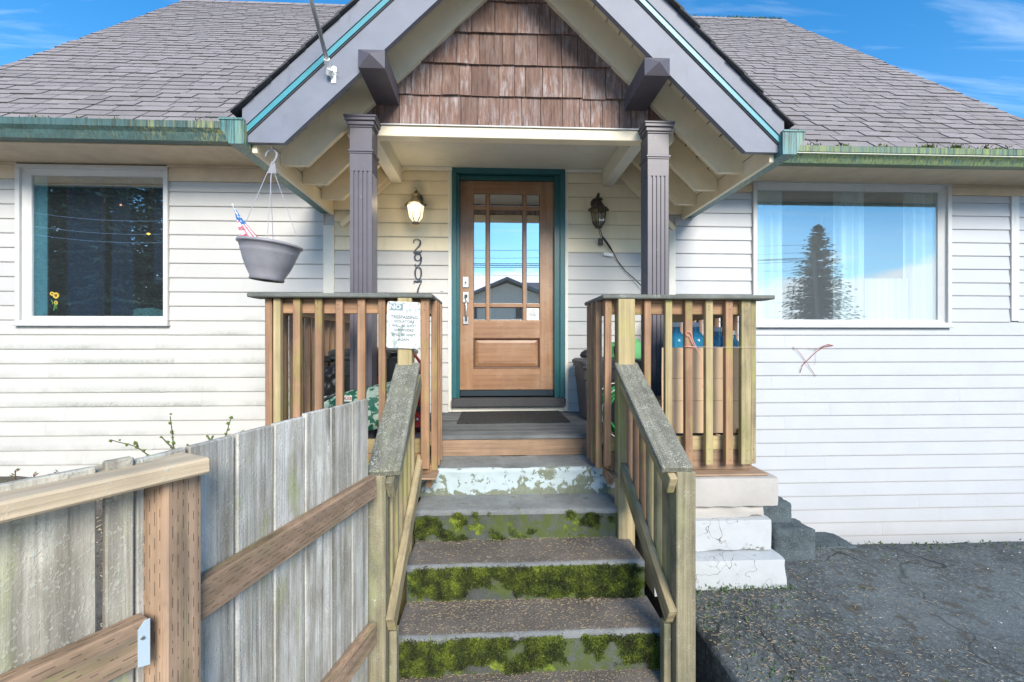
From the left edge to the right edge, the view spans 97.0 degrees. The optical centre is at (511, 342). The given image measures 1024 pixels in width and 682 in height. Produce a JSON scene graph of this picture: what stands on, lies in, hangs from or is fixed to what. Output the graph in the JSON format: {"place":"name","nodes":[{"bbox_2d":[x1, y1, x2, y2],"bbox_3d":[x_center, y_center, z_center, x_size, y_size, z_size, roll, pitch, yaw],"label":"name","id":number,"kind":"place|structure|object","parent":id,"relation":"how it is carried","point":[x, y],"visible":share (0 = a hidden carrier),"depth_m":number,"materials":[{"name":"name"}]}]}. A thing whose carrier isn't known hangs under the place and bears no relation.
{"place":"outdoors","nodes":[
{"label":"outdoors","id":0,"kind":"place"},
{"bbox_2d":[5,480,101,626],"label":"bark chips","id":1,"kind":"object","parent":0,"point":[100,547],"visible":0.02,"depth_m":2.98,"materials":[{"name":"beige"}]},
{"bbox_2d":[132,307,162,315],"bbox_3d":[-3.600,-0.292,4.485,0.440,0.116,0.198,0,0,-3],"label":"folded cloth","id":2,"kind":"object","parent":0,"point":[152,311],"visible":0.64,"depth_m":4.42,"materials":[{"name":"teal fabric"}]},
{"bbox_2d":[0,0,1023,118],"label":"sky","id":3,"kind":"structure","parent":0,"point":[974,49],"materials":[{"name":"blue"}]},
{"bbox_2d":[457,411,569,423],"bbox_3d":[0.003,0.670,4.096,0.951,0.010,0.649,0,0,-3],"label":"door mat","id":4,"kind":"object","parent":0,"point":[478,417],"depth_m":4.01,"materials":[{"name":"rubber"}]},
{"bbox_2d":[644,541,1023,681],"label":"asphalt path","id":5,"kind":"structure","parent":0,"point":[998,587],"depth_m":2.32,"materials":[{"name":"grey asphalt"}]},
{"bbox_2d":[771,518,815,560],"bbox_3d":[1.847,1.341,3.063,0.304,0.262,0.243,0,0,-3],"label":"stone","id":6,"kind":"object","parent":5,"relation":"on","point":[794,539],"visible":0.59,"depth_m":2.95,"materials":[{"name":"grey stone"}]},
{"bbox_2d":[763,496,791,521],"bbox_3d":[1.768,1.174,3.174,0.293,0.190,0.232,0,0,-3],"label":"stone","id":7,"kind":"object","parent":6,"relation":"on","point":[781,511],"visible":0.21,"depth_m":3.06,"materials":[{"name":"grey stone"}]},
{"bbox_2d":[815,532,856,547],"bbox_3d":[2.239,1.450,3.250,0.331,0.081,0.269,0,0,-3],"label":"stone","id":8,"kind":"object","parent":5,"relation":"on","point":[830,540],"visible":0.46,"depth_m":3.21,"materials":[{"name":"grey stone"}]},
{"bbox_2d":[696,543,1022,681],"bbox_3d":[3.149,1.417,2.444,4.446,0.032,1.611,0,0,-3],"label":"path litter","id":9,"kind":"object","parent":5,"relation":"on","point":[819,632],"visible":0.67,"depth_m":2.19,"materials":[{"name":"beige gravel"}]},
{"bbox_2d":[730,551,1020,681],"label":"loose grit","id":10,"kind":"object","parent":5,"relation":"on","point":[880,617],"visible":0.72,"depth_m":2.33,"materials":[{"name":"grey gravel"}]},
{"bbox_2d":[696,538,1022,681],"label":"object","id":11,"kind":"object","parent":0,"point":[746,618],"visible":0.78,"depth_m":2.46,"materials":[{"name":"grey stone"}]},
{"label":"ground","id":12,"kind":"structure","parent":0,"visible":0},
{"bbox_2d":[0,476,420,631],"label":"planting bed","id":13,"kind":"object","parent":12,"relation":"on","point":[98,567],"visible":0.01,"depth_m":2.75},
{"bbox_2d":[1,468,57,482],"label":"seedling","id":14,"kind":"object","parent":13,"relation":"on","point":[34,474],"visible":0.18,"depth_m":3.15,"materials":[{"name":"green"}]},
{"bbox_2d":[0,452,209,681],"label":"picket fence","id":15,"kind":"object","parent":13,"relation":"on","point":[48,633],"visible":0.9,"depth_m":0.85,"materials":[{"name":"brown wood"}]},
{"bbox_2d":[109,413,243,455],"bbox_3d":[-1.247,0.525,1.700,0.424,0.537,0.154,0,0,-29],"label":"shrub","id":16,"kind":"object","parent":13,"relation":"on","point":[167,442],"visible":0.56,"depth_m":1.66,"materials":[{"name":"green plant"}]},
{"bbox_2d":[134,399,375,681],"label":"picket fence","id":17,"kind":"object","parent":13,"relation":"on","point":[284,550],"visible":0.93,"depth_m":1.36,"materials":[{"name":"grey wood"}]},
{"bbox_2d":[0,0,1023,596],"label":"house","id":18,"kind":"structure","parent":12,"relation":"on","point":[508,138],"depth_m":4.32,"materials":[{"name":"white paint"}]},
{"bbox_2d":[35,176,46,315],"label":"curtain","id":19,"kind":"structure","parent":18,"relation":"attached to","point":[40,245],"depth_m":4.28,"materials":[{"name":"teal fabric"}]},
{"bbox_2d":[68,177,103,315],"bbox_3d":[-4.114,-0.936,4.379,0.292,1.428,0.076,0,0,-3],"label":"curtain","id":20,"kind":"object","parent":18,"relation":"hanging from","point":[85,246],"visible":0.93,"depth_m":4.38,"materials":[{"name":"black fabric"}]},
{"bbox_2d":[12,164,170,325],"bbox_3d":[-3.915,-0.904,4.247,1.385,1.501,0.102,0,0,-3],"label":"window","id":21,"kind":"structure","parent":18,"relation":"in","point":[25,174],"depth_m":4.23,"materials":[{"name":"white paint"}]},
{"bbox_2d":[111,178,133,315],"bbox_3d":[-3.796,-0.937,4.385,0.206,1.431,0.081,0,0,-3],"label":"curtain","id":22,"kind":"object","parent":18,"relation":"hanging from","point":[122,288],"visible":0.89,"depth_m":4.38,"materials":[{"name":"black fabric"}]},
{"bbox_2d":[154,178,162,283],"bbox_3d":[-3.440,-1.117,4.394,0.104,1.085,0.057,0,0,9],"label":"curtain","id":23,"kind":"object","parent":18,"relation":"hanging from","point":[158,230],"visible":0.88,"depth_m":4.38,"materials":[{"name":"black fabric"}]},
{"bbox_2d":[235,145,302,282],"bbox_3d":[-1.561,-0.844,2.923,0.385,0.909,0.387,0,0,-3],"label":"hanging basket","id":24,"kind":"object","parent":18,"relation":"hanging from","point":[269,260],"visible":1,"depth_m":2.82,"materials":[{"name":"grey plastic"}]},
{"bbox_2d":[232,204,257,236],"bbox_3d":[-1.695,-0.728,2.885,0.178,0.314,0.043,0,0,-10],"label":"flag","id":25,"kind":"object","parent":24,"relation":"in","point":[247,231],"visible":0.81,"depth_m":2.89,"materials":[{"name":"multicoloured fabric"}]},
{"bbox_2d":[309,0,338,82],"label":"power cable","id":26,"kind":"object","parent":18,"relation":"attached to","point":[331,72],"visible":1,"depth_m":2.75,"materials":[{"name":"white plastic"}]},
{"bbox_2d":[324,364,335,395],"bbox_3d":[-1.337,0.289,3.373,0.166,0.283,0.144,0,0,-3],"label":"black bag","id":27,"kind":"object","parent":18,"relation":"on","point":[330,380],"visible":0.53,"depth_m":3.32,"materials":[{"name":"black plastic"}]},
{"bbox_2d":[247,293,441,624],"bbox_3d":[-1.034,0.805,3.492,1.078,2.189,1.710,0,0,-3],"label":"porch railing","id":28,"kind":"object","parent":18,"relation":"attached to","point":[305,333],"visible":0.65,"depth_m":2.69,"materials":[{"name":"brown wood"}]},
{"bbox_2d":[386,301,420,348],"bbox_3d":[-0.633,-0.102,2.638,0.200,0.276,0.011,0,0,-3],"label":"warning sign","id":29,"kind":"object","parent":28,"relation":"attached to","point":[403,324],"visible":1,"depth_m":2.64,"materials":[{"name":"white paper"}]},
{"bbox_2d":[314,382,390,430],"bbox_3d":[-1.003,0.451,3.013,0.670,0.409,0.222,0,0,-3],"label":"soil bag","id":30,"kind":"object","parent":18,"relation":"on","point":[372,395],"visible":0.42,"depth_m":3.01,"materials":[{"name":"green plastic"}]},
{"bbox_2d":[314,392,335,405],"bbox_3d":[-1.183,0.359,2.884,0.151,0.098,0.023,0,0,-7],"label":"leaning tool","id":31,"kind":"object","parent":30,"relation":"on","point":[329,396],"visible":0.5,"depth_m":2.88,"materials":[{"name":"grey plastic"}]},
{"bbox_2d":[324,347,417,391],"bbox_3d":[-1.153,0.358,3.752,0.682,0.636,0.545,0,0,-3],"label":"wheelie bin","id":32,"kind":"object","parent":18,"relation":"on","point":[331,357],"visible":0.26,"depth_m":3.50,"materials":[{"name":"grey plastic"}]},
{"bbox_2d":[387,351,396,381],"bbox_3d":[-0.897,0.370,3.548,0.119,0.612,0.270,0,0,-3],"label":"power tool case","id":33,"kind":"object","parent":18,"relation":"on","point":[391,363],"visible":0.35,"depth_m":3.42,"materials":[{"name":"black plastic"}]},
{"bbox_2d":[377,353,430,433],"bbox_3d":[-0.875,0.381,3.431,0.516,0.590,0.334,0,0,-3],"label":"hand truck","id":34,"kind":"object","parent":18,"relation":"on","point":[418,419],"visible":0.2,"depth_m":3.40,"materials":[{"name":"red metal"}]},
{"bbox_2d":[405,188,426,224],"bbox_3d":[-0.907,-1.289,4.273,0.207,0.339,0.198,0,0,-3],"label":"wall lantern","id":35,"kind":"object","parent":18,"relation":"attached to","point":[415,205],"depth_m":4.22,"materials":[{"name":"beige glass"}]},
{"bbox_2d":[413,239,421,292],"bbox_3d":[-0.909,-0.734,4.362,0.086,0.530,0.008,0,0,-3],"label":"house number","id":36,"kind":"object","parent":18,"relation":"attached to","point":[420,259],"visible":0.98,"depth_m":4.36,"materials":[{"name":"grey metal"}]},
{"bbox_2d":[460,181,553,389],"bbox_3d":[-0.048,-0.561,4.444,0.921,2.048,0.104,0,0,-3],"label":"front door","id":37,"kind":"structure","parent":18,"relation":"in","point":[507,228],"depth_m":4.46,"materials":[{"name":"brown wood"}]},
{"bbox_2d":[572,357,614,420],"bbox_3d":[0.828,0.403,4.091,0.501,0.546,0.545,0,0,-3],"label":"storage bin","id":38,"kind":"object","parent":18,"relation":"on","point":[580,364],"visible":0.33,"depth_m":3.92,"materials":[{"name":"grey plastic"}]},
{"bbox_2d":[580,350,586,357],"bbox_3d":[0.673,0.094,3.933,0.170,0.076,0.136,0,0,-3],"label":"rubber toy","id":39,"kind":"object","parent":38,"relation":"on","point":[583,354],"visible":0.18,"depth_m":3.90,"materials":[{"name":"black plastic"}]},
{"bbox_2d":[612,339,640,358],"bbox_3d":[1.037,0.072,4.045,0.378,0.283,0.294,0,0,-3],"label":"plastic bag","id":40,"kind":"object","parent":38,"relation":"on","point":[637,349],"visible":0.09,"depth_m":3.96,"materials":[{"name":"green plastic"}]},
{"bbox_2d":[588,192,608,228],"bbox_3d":[0.830,-1.269,4.351,0.208,0.339,0.198,0,0,-3],"label":"wall lantern","id":41,"kind":"object","parent":18,"relation":"attached to","point":[598,206],"depth_m":4.32,"materials":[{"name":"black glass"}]},
{"bbox_2d":[598,228,640,285],"bbox_3d":[1.118,-0.755,4.400,0.580,0.723,0.099,0,0,-3],"label":"extension cord","id":42,"kind":"object","parent":41,"relation":"hanging from","point":[600,241],"visible":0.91,"depth_m":4.42,"materials":[{"name":"black plastic"}]},
{"bbox_2d":[602,383,614,435],"bbox_3d":[0.783,0.482,3.178,0.378,0.388,0.248,0,0,-3],"label":"hose reel","id":43,"kind":"object","parent":18,"relation":"on","point":[612,401],"visible":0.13,"depth_m":3.09,"materials":[{"name":"green plastic"}]},
{"bbox_2d":[635,359,640,368],"bbox_3d":[1.023,0.403,3.570,0.080,0.546,0.200,0,0,-3],"label":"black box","id":44,"kind":"object","parent":18,"relation":"on","point":[638,361],"visible":0.06,"depth_m":3.51,"materials":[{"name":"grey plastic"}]},
{"bbox_2d":[585,294,774,545],"bbox_3d":[1.033,0.805,3.585,1.066,2.189,1.710,0,0,-3],"label":"porch railing","id":45,"kind":"object","parent":18,"relation":"attached to","point":[707,312],"visible":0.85,"depth_m":2.78,"materials":[{"name":"brown wood"}]},
{"bbox_2d":[661,348,738,432],"bbox_3d":[1.232,0.309,2.926,0.540,0.552,0.016,0,0,-3],"label":"cardboard sheet","id":46,"kind":"object","parent":45,"relation":"attached to","point":[677,389],"visible":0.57,"depth_m":2.92,"materials":[{"name":"beige cardboard"}]},
{"bbox_2d":[684,331,825,389],"bbox_3d":[2.183,0.112,3.543,2.747,0.360,0.274,0,0,-40],"label":"string","id":47,"kind":"object","parent":45,"relation":"attached to","point":[700,355],"visible":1,"depth_m":2.76,"materials":[{"name":"brown fabric"}]},
{"bbox_2d":[655,396,734,434],"bbox_3d":[1.211,0.528,3.121,0.520,0.296,0.368,0,0,-3],"label":"bench","id":48,"kind":"object","parent":18,"relation":"on","point":[658,398],"visible":0.05,"depth_m":2.99,"materials":[{"name":"brown wood"}]},
{"bbox_2d":[672,322,682,347],"bbox_3d":[1.109,0.121,3.053,0.136,0.513,0.135,0,0,-3],"label":"water bottle","id":49,"kind":"object","parent":48,"relation":"on","point":[677,338],"visible":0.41,"depth_m":3.01,"materials":[{"name":"blue plastic"}]},
{"bbox_2d":[692,322,702,347],"bbox_3d":[1.244,0.121,3.059,0.136,0.513,0.135,0,0,-3],"label":"water bottle","id":50,"kind":"object","parent":48,"relation":"on","point":[697,335],"visible":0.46,"depth_m":3.02,"materials":[{"name":"blue plastic"}]},
{"bbox_2d":[713,327,722,347],"bbox_3d":[1.424,0.137,3.127,0.136,0.483,0.135,0,0,-3],"label":"water bottle","id":51,"kind":"object","parent":48,"relation":"on","point":[718,340],"visible":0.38,"depth_m":3.10,"materials":[{"name":"blue plastic"}]},
{"bbox_2d":[721,331,738,400],"bbox_3d":[1.460,0.150,3.004,0.136,0.456,0.135,0,0,-3],"label":"water bottle","id":52,"kind":"object","parent":48,"relation":"on","point":[735,343],"visible":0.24,"depth_m":2.97,"materials":[{"name":"blue plastic"}]},
{"bbox_2d":[757,191,781,319],"bbox_3d":[2.628,-0.862,4.642,0.343,1.440,0.081,0,0,-3],"label":"curtain","id":53,"kind":"object","parent":18,"relation":"hanging from","point":[769,242],"visible":0.73,"depth_m":4.64,"materials":[{"name":"white fabric"}]},
{"bbox_2d":[796,344,833,375],"bbox_3d":[3.018,0.177,4.536,0.420,0.325,0.007,0,0,-3],"label":"twine","id":54,"kind":"object","parent":18,"relation":"attached to","point":[812,355],"visible":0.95,"depth_m":4.53,"materials":[{"name":"red"}]},
{"bbox_2d":[833,192,863,319],"bbox_3d":[3.504,-0.872,4.693,0.304,1.456,0.082,0,0,-3],"label":"curtain","id":55,"kind":"object","parent":18,"relation":"hanging from","point":[848,255],"visible":0.84,"depth_m":4.69,"materials":[{"name":"white fabric"}]},
{"bbox_2d":[751,181,953,327],"bbox_3d":[3.429,-0.886,4.578,2.083,1.474,0.102,0,0,-3],"label":"window","id":56,"kind":"structure","parent":18,"relation":"in","point":[943,192],"depth_m":4.59,"materials":[{"name":"white paint"}]},
{"bbox_2d":[864,278,906,319],"bbox_3d":[3.880,-0.405,4.720,0.458,0.521,0.055,0,0,-3],"label":"curtain","id":57,"kind":"object","parent":18,"relation":"hanging from","point":[885,299],"visible":0.79,"depth_m":4.72,"materials":[{"name":"white fabric"}]},
{"bbox_2d":[903,193,933,319],"bbox_3d":[4.333,-0.876,4.720,0.460,1.463,0.084,0,0,-3],"label":"curtain","id":58,"kind":"object","parent":18,"relation":"hanging from","point":[918,241],"visible":0.59,"depth_m":4.70,"materials":[{"name":"white fabric"}]},
{"bbox_2d":[399,455,659,681],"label":"concrete stairs","id":59,"kind":"structure","parent":12,"relation":"on","point":[467,577],"depth_m":2.41,"materials":[{"name":"grey concrete"}]},
{"bbox_2d":[368,363,422,681],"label":"stair railing","id":60,"kind":"object","parent":59,"relation":"on","point":[395,469],"visible":0.95,"depth_m":2.01,"materials":[{"name":"brown wood"}]},
{"bbox_2d":[399,493,659,681],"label":"needle litter","id":61,"kind":"object","parent":59,"relation":"on","point":[541,599],"visible":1,"depth_m":2.33,"materials":[{"name":"beige"}]},
{"bbox_2d":[614,362,695,681],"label":"stair railing","id":62,"kind":"object","parent":59,"relation":"on","point":[658,477],"visible":0.94,"depth_m":2.08,"materials":[{"name":"brown wood"}]}
]}

